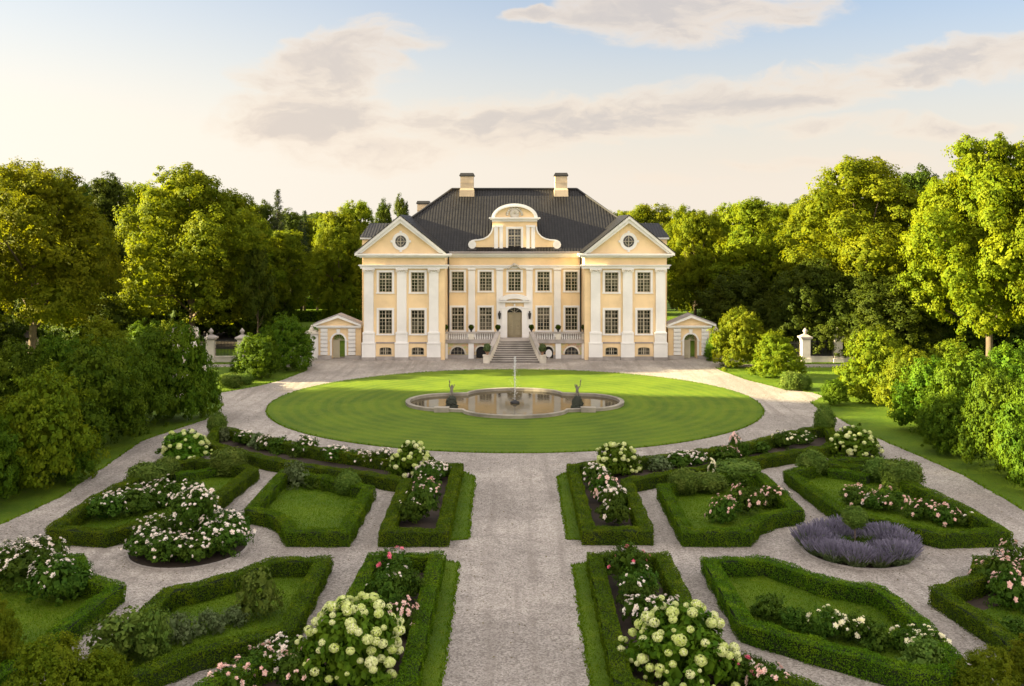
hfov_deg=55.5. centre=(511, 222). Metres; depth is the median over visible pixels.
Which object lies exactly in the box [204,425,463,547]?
box hedge
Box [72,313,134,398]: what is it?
shrub
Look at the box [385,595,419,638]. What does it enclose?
rose bush
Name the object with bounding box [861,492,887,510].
rose bush
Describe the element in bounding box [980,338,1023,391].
shrub
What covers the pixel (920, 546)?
lavender
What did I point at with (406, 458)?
hydrangea
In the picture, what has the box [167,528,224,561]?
rose bush
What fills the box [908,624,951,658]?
rose bush
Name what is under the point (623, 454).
hydrangea
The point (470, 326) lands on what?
flower urn
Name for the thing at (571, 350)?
cellar window
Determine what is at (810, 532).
lavender
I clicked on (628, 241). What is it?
round window
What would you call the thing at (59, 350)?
shrub
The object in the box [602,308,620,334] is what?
window
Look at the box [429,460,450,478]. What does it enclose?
rose bush
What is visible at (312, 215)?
wood
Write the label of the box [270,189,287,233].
spruce tree
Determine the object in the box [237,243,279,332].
broadleaf tree
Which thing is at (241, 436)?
rose bush
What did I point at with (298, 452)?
shrub
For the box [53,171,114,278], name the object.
broadleaf tree
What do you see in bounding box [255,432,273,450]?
rose bush
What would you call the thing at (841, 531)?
lavender
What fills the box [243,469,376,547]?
box hedge
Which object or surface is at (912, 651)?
shrub
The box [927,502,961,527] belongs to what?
rose bush
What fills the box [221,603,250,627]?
shrub
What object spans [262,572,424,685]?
flower bed
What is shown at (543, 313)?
window
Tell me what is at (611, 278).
window
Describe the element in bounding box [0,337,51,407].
shrub
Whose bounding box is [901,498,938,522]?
rose bush
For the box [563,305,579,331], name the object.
window
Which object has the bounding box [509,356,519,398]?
water jet
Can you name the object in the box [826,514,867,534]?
lavender
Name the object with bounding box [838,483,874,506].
rose bush
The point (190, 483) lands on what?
rose bush
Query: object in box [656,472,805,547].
box hedge
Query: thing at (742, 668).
rose bush
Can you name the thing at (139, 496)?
rose bush
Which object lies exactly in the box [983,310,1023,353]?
shrub
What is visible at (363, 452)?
rose bush
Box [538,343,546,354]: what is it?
flower urn
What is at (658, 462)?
shrub
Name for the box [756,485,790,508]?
rose bush
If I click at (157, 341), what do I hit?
shrub
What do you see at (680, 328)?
gate pavilion
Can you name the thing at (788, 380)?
clipped bush
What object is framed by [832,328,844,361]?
gate pier
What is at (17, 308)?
shrub
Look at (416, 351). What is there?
window
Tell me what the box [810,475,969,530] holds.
lawn
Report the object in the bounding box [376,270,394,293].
window
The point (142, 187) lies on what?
broadleaf tree
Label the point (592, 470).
rose bush
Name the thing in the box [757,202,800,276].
broadleaf tree
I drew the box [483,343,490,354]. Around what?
flower urn
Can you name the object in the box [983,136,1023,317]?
broadleaf tree
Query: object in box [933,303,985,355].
shrub
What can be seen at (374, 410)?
oval lawn
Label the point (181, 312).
shrub
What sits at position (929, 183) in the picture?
broadleaf tree
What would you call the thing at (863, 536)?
shrub
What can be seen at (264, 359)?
shrub
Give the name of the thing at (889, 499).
rose bush
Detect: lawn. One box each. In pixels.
[0,579,88,662]
[80,476,231,529]
[126,577,304,667]
[267,369,762,452]
[268,485,354,529]
[678,486,777,528]
[730,576,921,668]
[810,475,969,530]
[983,604,1023,641]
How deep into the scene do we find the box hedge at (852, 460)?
60.32 m
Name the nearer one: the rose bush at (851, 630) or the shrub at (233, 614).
the rose bush at (851, 630)
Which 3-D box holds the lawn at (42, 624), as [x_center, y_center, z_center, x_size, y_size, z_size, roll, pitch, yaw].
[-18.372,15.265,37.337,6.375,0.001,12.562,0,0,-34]
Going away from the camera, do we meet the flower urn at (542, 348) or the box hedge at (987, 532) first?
the box hedge at (987, 532)
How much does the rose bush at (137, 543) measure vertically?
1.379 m
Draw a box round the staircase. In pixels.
[483,331,546,362]
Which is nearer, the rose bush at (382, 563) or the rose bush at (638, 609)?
the rose bush at (638, 609)
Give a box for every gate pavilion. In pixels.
[305,313,362,358]
[666,313,717,358]
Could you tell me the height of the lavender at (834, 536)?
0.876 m
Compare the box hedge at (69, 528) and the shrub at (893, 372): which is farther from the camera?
the shrub at (893, 372)
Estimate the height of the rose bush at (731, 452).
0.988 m
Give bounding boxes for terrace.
[445,332,583,358]
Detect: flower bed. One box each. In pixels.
[129,534,245,567]
[219,439,448,528]
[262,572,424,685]
[582,437,825,527]
[607,572,743,685]
[805,537,896,567]
[965,590,1003,609]
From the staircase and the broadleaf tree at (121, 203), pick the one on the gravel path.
the staircase
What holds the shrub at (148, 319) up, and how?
on the wood floor
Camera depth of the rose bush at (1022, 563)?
39.49 m
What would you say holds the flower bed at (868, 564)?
on the gravel path
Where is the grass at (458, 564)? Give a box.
[0,356,1023,685]
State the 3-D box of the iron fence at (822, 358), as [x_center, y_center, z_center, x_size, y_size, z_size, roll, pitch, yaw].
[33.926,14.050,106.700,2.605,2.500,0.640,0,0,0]
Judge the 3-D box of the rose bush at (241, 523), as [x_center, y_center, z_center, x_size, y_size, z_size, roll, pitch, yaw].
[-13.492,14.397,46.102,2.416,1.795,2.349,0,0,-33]
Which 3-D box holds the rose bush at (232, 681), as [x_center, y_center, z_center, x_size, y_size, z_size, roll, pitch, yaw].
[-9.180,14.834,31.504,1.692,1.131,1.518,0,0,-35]
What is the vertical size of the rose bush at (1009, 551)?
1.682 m
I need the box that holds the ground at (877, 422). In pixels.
[0,293,1023,523]
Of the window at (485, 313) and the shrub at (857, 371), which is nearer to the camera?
the shrub at (857, 371)
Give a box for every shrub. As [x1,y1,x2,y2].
[0,298,11,318]
[0,314,28,343]
[0,315,27,353]
[0,318,28,349]
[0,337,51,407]
[0,361,110,490]
[0,395,35,454]
[0,413,27,499]
[0,592,26,667]
[1,630,99,685]
[3,298,72,327]
[28,330,85,396]
[37,323,53,344]
[38,304,99,337]
[44,318,82,346]
[45,433,97,484]
[49,333,150,455]
[64,321,127,346]
[69,292,144,334]
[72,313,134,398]
[73,645,142,685]
[79,604,163,666]
[91,334,173,435]
[98,279,125,304]
[123,317,167,351]
[126,307,185,330]
[128,599,173,661]
[129,323,196,426]
[153,319,190,335]
[157,288,203,331]
[161,320,224,419]
[163,611,195,646]
[187,606,228,638]
[195,284,265,336]
[214,303,275,334]
[219,426,232,441]
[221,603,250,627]
[229,332,282,379]
[232,566,283,621]
[246,432,263,449]
[257,310,316,370]
[265,284,292,326]
[266,435,291,455]
[279,459,309,489]
[287,441,314,457]
[302,475,318,489]
[318,476,332,491]
[346,448,369,464]
[646,454,674,471]
[703,332,723,360]
[704,445,729,460]
[707,304,767,370]
[733,441,751,457]
[746,329,806,377]
[749,592,787,623]
[751,440,771,453]
[777,605,812,633]
[820,378,850,404]
[832,323,908,403]
[836,534,854,542]
[850,538,869,548]
[856,614,894,652]
[857,532,878,543]
[871,344,931,418]
[887,355,951,432]
[894,632,944,667]
[914,389,977,454]
[915,340,1008,442]
[925,308,1003,353]
[925,336,976,369]
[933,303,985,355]
[948,644,1022,685]
[952,366,1023,479]
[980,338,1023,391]
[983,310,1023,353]
[989,386,1023,487]
[996,615,1023,639]
[997,308,1023,347]
[1006,633,1023,685]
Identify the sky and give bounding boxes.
[0,0,1023,224]
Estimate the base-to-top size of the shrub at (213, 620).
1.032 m
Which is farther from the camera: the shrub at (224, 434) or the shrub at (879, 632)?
the shrub at (224, 434)
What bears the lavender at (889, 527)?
on the flower bed at (868, 564)
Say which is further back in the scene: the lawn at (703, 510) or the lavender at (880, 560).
the lawn at (703, 510)
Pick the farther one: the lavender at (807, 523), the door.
the door
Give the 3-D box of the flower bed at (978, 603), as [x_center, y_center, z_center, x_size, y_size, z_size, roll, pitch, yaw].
[20.783,15.270,40.053,4.159,0.001,7.908,0,0,44]
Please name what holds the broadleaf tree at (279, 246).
on the wood floor
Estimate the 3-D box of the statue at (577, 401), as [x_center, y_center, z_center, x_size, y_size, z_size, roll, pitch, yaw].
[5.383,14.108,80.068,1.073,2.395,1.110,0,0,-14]
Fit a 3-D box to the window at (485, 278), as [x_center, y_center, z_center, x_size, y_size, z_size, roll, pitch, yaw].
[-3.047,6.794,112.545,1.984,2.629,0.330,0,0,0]
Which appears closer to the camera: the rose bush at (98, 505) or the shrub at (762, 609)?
the shrub at (762, 609)
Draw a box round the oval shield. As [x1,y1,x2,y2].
[546,350,551,358]
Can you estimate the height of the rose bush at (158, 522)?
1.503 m
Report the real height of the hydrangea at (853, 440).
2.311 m
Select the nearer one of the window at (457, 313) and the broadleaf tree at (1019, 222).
the broadleaf tree at (1019, 222)
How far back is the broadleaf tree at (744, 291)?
119.49 m
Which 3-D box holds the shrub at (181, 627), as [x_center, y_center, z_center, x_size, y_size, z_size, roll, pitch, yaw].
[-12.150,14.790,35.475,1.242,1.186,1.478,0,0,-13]
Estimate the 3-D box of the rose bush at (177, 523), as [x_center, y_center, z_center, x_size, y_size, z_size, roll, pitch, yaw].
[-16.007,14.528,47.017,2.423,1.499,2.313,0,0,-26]
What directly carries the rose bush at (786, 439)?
on the flower bed at (593, 504)
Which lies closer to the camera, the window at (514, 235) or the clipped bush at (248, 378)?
the clipped bush at (248, 378)
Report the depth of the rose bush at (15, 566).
40.25 m
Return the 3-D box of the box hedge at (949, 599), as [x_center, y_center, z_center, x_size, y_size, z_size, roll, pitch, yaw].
[18.567,14.881,36.609,5.703,0.914,14.172,0,0,30]
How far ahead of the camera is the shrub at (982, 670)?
30.78 m
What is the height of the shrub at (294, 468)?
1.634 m
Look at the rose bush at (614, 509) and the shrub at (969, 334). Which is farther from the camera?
the shrub at (969, 334)
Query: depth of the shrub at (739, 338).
101.37 m
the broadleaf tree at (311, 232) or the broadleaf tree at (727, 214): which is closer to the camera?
the broadleaf tree at (727, 214)
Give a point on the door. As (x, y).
(514, 315)
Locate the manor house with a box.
[354,173,675,360]
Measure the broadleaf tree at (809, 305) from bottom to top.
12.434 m
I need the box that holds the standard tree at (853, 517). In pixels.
[840,505,869,540]
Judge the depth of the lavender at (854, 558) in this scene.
42.98 m
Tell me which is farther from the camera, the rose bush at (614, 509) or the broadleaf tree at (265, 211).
the broadleaf tree at (265, 211)
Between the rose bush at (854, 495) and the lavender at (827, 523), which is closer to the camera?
the lavender at (827, 523)
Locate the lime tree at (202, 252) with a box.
[102,162,284,332]
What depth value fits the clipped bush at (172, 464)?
57.54 m
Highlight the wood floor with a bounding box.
[5,312,282,348]
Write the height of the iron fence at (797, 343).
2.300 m
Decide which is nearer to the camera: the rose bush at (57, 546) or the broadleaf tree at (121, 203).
the rose bush at (57, 546)
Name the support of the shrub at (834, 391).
on the ground at (877, 422)
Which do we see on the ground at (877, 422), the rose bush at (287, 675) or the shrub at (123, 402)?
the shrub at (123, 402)
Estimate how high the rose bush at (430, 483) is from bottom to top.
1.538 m
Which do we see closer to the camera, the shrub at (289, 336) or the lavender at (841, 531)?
the lavender at (841, 531)
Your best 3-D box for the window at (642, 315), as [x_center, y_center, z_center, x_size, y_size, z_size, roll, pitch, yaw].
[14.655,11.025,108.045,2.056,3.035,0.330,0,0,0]
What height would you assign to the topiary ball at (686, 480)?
1.635 m
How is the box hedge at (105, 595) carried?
on the lawn at (42, 624)
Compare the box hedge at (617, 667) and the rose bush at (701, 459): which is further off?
the rose bush at (701, 459)
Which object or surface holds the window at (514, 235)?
in the manor house
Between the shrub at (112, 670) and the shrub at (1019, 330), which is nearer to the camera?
the shrub at (112, 670)
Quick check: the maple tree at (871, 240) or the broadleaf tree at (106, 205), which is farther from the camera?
the broadleaf tree at (106, 205)
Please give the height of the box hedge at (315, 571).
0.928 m
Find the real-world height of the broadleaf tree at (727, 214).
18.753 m
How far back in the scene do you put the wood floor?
126.74 m
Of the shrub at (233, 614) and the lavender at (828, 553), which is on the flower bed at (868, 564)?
the lavender at (828, 553)
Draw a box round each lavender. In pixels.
[789,522,835,547]
[796,521,833,532]
[800,534,831,556]
[810,516,846,531]
[811,537,853,563]
[823,532,846,541]
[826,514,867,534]
[832,525,859,538]
[835,541,878,567]
[842,540,867,549]
[858,522,880,536]
[858,529,891,541]
[858,546,898,567]
[865,538,892,549]
[867,521,910,538]
[873,537,921,565]
[881,529,922,543]
[885,537,924,557]
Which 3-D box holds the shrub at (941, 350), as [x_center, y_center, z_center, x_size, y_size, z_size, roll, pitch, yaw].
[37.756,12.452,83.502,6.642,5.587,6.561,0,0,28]
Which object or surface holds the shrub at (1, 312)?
on the wood floor
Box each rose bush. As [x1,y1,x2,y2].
[0,534,32,564]
[0,541,55,592]
[13,551,90,606]
[31,534,70,563]
[60,561,96,597]
[83,490,130,518]
[110,482,157,517]
[120,524,180,558]
[124,513,176,541]
[142,531,194,562]
[145,474,186,510]
[160,482,223,534]
[166,515,200,535]
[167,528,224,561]
[179,477,206,501]
[189,508,234,535]
[198,514,253,556]
[205,657,255,685]
[207,508,256,545]
[232,430,251,443]
[232,641,283,678]
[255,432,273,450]
[257,631,304,677]
[265,647,325,685]
[290,434,319,453]
[321,444,350,460]
[353,449,371,463]
[364,569,407,608]
[367,447,393,464]
[371,546,414,574]
[382,557,425,604]
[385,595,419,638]
[395,495,426,523]
[402,484,439,519]
[407,460,441,483]
[412,476,442,499]
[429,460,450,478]
[581,462,613,483]
[586,472,618,501]
[594,493,630,524]
[598,484,628,505]
[605,539,653,581]
[615,575,661,606]
[616,562,660,596]
[619,592,658,624]
[655,594,678,604]
[667,449,695,467]
[688,448,707,464]
[703,493,741,523]
[707,458,716,472]
[718,651,756,684]
[722,445,741,458]
[727,482,766,512]
[728,431,740,444]
[744,653,769,676]
[745,660,790,685]
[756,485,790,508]
[771,429,799,449]
[794,430,816,443]
[806,604,849,644]
[837,609,871,640]
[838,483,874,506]
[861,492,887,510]
[871,485,910,510]
[887,622,922,656]
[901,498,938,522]
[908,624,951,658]
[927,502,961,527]
[951,510,973,525]
[967,550,1023,593]
[983,564,1023,613]
[990,537,1023,567]
[1016,555,1023,589]
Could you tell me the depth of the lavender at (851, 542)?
44.32 m
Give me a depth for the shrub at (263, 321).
133.37 m
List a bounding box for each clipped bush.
[124,460,169,487]
[156,455,182,479]
[208,446,248,476]
[217,372,243,388]
[240,373,253,384]
[696,470,730,493]
[714,458,762,485]
[778,370,802,390]
[794,448,831,474]
[797,373,812,390]
[812,403,836,431]
[862,455,886,482]
[877,456,926,490]
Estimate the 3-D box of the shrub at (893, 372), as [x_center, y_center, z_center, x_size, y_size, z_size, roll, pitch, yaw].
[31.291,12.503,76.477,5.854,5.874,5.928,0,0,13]
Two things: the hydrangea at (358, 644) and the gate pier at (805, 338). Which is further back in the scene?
the gate pier at (805, 338)
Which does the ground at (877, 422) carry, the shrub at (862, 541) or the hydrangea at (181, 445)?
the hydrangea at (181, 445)
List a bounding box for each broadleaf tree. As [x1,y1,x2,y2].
[0,158,135,352]
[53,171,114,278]
[81,171,145,280]
[90,178,135,280]
[117,181,153,281]
[225,206,266,239]
[228,218,286,305]
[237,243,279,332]
[254,199,288,259]
[265,229,292,295]
[266,229,309,311]
[276,207,302,247]
[299,217,329,309]
[301,206,361,319]
[341,199,376,309]
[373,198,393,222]
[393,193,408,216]
[611,210,629,215]
[627,203,680,298]
[663,203,731,314]
[673,206,697,312]
[693,264,781,338]
[700,196,791,308]
[706,202,744,270]
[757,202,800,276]
[763,249,876,355]
[775,199,836,286]
[813,266,950,357]
[886,163,972,254]
[918,176,972,308]
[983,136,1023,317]
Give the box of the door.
[507,308,521,336]
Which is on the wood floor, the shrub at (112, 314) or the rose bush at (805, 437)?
the shrub at (112, 314)
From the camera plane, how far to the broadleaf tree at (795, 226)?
132.70 m
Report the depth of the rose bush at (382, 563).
40.88 m
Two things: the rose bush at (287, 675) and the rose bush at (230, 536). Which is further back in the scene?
the rose bush at (230, 536)
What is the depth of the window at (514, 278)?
112.63 m
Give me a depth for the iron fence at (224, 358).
106.67 m
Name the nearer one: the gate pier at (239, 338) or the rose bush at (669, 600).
the rose bush at (669, 600)
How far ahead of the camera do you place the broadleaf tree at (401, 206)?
171.54 m
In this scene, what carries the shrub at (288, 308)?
on the wood floor
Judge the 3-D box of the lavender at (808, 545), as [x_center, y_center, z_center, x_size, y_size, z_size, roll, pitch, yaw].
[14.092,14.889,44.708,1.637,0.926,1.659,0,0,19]
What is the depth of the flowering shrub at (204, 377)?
75.13 m
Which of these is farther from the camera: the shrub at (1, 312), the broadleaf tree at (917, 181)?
the shrub at (1, 312)
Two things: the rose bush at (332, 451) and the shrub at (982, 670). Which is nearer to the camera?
the shrub at (982, 670)
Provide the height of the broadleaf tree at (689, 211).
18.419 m
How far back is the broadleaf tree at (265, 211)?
161.13 m
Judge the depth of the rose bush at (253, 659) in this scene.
32.30 m
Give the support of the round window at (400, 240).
in the manor house
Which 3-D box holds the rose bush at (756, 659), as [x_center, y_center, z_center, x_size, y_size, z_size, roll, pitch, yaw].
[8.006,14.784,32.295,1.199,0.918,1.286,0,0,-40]
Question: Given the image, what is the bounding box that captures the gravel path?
[0,357,1023,685]
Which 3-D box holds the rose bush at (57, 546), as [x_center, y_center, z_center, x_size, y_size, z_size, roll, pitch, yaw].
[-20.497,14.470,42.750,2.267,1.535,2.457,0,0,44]
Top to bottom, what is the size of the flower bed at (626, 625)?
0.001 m
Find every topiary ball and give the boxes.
[206,411,228,431]
[334,469,360,494]
[667,466,700,494]
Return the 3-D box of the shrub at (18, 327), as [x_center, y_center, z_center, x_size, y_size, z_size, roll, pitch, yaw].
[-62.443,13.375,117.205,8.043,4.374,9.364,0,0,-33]
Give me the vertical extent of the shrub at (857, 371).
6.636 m
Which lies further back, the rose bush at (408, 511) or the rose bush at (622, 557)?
the rose bush at (408, 511)
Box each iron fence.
[214,338,235,361]
[721,341,800,361]
[811,339,833,361]
[843,342,905,361]
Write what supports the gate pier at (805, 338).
on the ground at (877, 422)
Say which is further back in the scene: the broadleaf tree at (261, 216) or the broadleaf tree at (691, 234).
the broadleaf tree at (261, 216)
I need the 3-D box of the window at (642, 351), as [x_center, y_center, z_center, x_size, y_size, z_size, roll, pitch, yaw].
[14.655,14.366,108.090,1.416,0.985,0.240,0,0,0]
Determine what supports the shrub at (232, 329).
on the wood floor
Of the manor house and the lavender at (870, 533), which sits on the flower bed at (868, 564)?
the lavender at (870, 533)
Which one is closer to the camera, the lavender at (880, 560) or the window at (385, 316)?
the lavender at (880, 560)
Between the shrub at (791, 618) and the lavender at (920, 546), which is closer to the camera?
the shrub at (791, 618)
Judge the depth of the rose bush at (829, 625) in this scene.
35.48 m
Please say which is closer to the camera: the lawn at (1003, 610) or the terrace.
the lawn at (1003, 610)
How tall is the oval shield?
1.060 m
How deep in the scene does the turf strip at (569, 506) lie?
51.62 m
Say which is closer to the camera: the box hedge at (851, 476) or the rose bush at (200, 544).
the rose bush at (200, 544)
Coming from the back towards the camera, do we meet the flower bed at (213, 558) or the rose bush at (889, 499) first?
the rose bush at (889, 499)
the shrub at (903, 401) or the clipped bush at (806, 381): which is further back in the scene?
the clipped bush at (806, 381)
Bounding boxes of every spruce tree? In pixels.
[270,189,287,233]
[297,210,315,309]
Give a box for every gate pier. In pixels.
[203,328,218,361]
[235,328,249,360]
[797,328,812,361]
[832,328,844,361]
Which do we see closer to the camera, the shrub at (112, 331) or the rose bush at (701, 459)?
the rose bush at (701, 459)
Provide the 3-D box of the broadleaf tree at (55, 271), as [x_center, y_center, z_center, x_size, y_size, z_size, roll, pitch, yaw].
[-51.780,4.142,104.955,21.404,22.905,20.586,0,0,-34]
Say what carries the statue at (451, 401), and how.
in the fountain basin
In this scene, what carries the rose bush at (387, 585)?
on the flower bed at (396, 667)
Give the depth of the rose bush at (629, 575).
38.91 m
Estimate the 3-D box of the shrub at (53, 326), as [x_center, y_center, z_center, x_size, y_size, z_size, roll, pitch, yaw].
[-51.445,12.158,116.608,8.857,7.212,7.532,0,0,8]
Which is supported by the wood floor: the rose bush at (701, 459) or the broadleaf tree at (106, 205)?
the broadleaf tree at (106, 205)
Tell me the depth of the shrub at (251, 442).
65.57 m
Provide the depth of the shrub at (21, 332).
117.41 m
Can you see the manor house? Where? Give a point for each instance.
(513, 262)
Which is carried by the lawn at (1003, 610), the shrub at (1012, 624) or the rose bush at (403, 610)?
the shrub at (1012, 624)
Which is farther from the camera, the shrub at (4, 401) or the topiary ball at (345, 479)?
the shrub at (4, 401)
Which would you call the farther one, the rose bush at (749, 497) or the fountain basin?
the fountain basin
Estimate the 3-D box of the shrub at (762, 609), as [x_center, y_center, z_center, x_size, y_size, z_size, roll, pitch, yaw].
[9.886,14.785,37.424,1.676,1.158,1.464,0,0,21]
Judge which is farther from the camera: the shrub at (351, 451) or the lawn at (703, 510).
the shrub at (351, 451)
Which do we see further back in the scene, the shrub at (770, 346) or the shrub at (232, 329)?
the shrub at (232, 329)
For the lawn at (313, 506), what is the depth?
52.22 m
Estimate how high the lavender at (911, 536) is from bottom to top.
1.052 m
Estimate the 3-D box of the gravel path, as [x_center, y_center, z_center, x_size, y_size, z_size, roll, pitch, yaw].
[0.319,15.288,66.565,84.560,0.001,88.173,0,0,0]
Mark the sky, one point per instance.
(701, 105)
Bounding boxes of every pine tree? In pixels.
[275,222,291,266]
[291,219,309,310]
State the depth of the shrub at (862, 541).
44.96 m
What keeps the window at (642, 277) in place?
in the manor house
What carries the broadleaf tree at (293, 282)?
on the wood floor
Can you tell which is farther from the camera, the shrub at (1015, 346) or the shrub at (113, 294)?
the shrub at (113, 294)
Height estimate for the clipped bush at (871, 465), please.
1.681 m
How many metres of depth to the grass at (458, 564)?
47.58 m
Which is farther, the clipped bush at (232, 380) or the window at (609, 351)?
the window at (609, 351)
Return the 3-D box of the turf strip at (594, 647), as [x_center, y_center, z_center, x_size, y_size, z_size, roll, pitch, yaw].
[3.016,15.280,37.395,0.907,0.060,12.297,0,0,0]
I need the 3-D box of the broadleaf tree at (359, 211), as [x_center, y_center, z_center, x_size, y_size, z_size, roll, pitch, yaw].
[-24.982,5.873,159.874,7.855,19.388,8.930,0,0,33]
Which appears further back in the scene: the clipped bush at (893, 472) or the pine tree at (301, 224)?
the pine tree at (301, 224)
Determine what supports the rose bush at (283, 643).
on the flower bed at (396, 667)
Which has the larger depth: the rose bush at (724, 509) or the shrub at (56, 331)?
the shrub at (56, 331)
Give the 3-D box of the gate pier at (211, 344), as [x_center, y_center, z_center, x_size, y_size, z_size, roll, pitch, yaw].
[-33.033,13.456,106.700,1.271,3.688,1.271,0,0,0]
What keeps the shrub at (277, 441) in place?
on the flower bed at (430, 521)
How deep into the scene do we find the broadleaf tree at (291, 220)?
176.57 m
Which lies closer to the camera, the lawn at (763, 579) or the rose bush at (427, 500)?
the lawn at (763, 579)
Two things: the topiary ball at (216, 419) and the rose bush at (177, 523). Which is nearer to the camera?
the rose bush at (177, 523)
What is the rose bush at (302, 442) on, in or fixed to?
on the flower bed at (430, 521)
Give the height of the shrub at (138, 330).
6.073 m
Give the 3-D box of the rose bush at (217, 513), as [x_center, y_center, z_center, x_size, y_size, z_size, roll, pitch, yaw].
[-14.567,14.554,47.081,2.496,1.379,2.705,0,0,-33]
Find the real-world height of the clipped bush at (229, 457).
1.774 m
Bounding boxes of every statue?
[445,380,458,407]
[571,379,583,407]
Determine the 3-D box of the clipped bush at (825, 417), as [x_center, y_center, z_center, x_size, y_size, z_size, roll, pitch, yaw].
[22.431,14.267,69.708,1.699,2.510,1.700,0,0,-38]
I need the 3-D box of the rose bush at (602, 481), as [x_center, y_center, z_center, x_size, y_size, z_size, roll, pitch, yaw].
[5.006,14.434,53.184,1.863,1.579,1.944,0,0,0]
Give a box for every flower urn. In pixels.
[468,324,473,331]
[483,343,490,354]
[495,324,500,331]
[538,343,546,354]
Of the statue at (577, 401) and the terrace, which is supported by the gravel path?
the terrace
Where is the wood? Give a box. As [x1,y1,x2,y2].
[110,212,908,284]
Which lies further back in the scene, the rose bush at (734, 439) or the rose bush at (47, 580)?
the rose bush at (734, 439)
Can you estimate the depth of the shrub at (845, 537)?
45.40 m
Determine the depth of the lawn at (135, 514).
50.78 m
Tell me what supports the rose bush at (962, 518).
on the lawn at (868, 510)
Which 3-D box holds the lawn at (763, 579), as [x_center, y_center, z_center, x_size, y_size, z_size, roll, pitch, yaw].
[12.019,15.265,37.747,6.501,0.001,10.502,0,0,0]
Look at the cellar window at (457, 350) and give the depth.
109.46 m
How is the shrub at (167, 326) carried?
on the ground at (877, 422)
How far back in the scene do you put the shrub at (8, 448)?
52.37 m
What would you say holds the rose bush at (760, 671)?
on the flower bed at (626, 625)
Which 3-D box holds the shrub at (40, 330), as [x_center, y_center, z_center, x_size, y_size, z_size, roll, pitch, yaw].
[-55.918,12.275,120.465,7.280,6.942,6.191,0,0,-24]
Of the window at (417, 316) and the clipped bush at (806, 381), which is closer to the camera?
the clipped bush at (806, 381)
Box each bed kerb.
[126,538,248,569]
[800,545,915,570]
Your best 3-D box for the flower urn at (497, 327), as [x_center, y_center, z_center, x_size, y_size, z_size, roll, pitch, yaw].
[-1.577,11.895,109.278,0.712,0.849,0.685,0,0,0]
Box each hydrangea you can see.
[155,429,212,460]
[290,591,405,685]
[384,440,434,478]
[595,441,642,477]
[617,595,741,685]
[828,423,884,458]
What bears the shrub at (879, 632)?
on the lawn at (763, 579)
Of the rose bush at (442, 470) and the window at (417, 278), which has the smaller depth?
the rose bush at (442, 470)
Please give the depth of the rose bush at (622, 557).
40.53 m
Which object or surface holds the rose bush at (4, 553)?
on the lawn at (42, 624)
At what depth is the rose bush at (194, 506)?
45.03 m
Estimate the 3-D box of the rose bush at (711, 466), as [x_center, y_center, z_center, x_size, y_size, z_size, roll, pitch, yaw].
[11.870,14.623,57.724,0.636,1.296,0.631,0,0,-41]
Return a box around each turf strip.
[421,561,457,685]
[451,474,474,540]
[558,474,580,539]
[573,563,609,685]
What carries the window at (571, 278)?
in the manor house
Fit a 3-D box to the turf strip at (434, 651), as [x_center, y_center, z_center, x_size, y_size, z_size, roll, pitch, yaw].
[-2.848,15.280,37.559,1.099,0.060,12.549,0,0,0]
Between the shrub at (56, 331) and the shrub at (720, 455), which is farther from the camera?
the shrub at (56, 331)
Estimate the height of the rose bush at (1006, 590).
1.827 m
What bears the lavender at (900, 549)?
on the flower bed at (868, 564)
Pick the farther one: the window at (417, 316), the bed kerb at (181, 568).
the window at (417, 316)
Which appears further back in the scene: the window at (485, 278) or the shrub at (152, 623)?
the window at (485, 278)
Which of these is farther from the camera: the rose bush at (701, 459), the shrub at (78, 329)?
the shrub at (78, 329)
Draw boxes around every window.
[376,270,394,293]
[376,308,394,334]
[379,347,391,355]
[390,231,410,251]
[408,270,426,293]
[408,308,426,334]
[411,347,423,355]
[449,270,465,291]
[449,305,465,331]
[451,347,464,354]
[477,270,493,291]
[477,305,493,331]
[506,227,522,247]
[506,270,522,291]
[535,270,551,291]
[535,305,551,331]
[563,270,579,291]
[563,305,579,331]
[565,347,577,354]
[602,270,620,293]
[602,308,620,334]
[605,347,617,355]
[618,231,638,251]
[635,270,652,293]
[635,308,652,334]
[638,347,649,355]
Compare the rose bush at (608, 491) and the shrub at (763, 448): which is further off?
the shrub at (763, 448)
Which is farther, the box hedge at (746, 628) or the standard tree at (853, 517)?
the standard tree at (853, 517)
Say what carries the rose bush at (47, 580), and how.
on the lawn at (42, 624)
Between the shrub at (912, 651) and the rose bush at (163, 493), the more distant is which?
the rose bush at (163, 493)
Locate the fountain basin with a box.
[405,387,623,418]
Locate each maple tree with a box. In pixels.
[773,154,944,299]
[890,131,1023,358]
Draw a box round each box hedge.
[0,553,126,685]
[44,456,259,547]
[91,553,333,685]
[173,467,217,482]
[190,550,447,685]
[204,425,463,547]
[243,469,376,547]
[288,309,361,321]
[297,297,354,308]
[566,425,840,545]
[585,549,821,685]
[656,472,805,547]
[699,554,968,685]
[782,460,1013,549]
[827,467,870,484]
[828,456,871,465]
[927,554,1021,667]
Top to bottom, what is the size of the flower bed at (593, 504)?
0.001 m
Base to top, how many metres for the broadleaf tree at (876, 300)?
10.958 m
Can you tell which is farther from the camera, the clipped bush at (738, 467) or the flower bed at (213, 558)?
the clipped bush at (738, 467)
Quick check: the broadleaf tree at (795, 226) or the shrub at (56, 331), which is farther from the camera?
the broadleaf tree at (795, 226)
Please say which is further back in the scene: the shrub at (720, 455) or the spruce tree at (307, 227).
the spruce tree at (307, 227)
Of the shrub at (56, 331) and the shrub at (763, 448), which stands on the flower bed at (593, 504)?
the shrub at (763, 448)

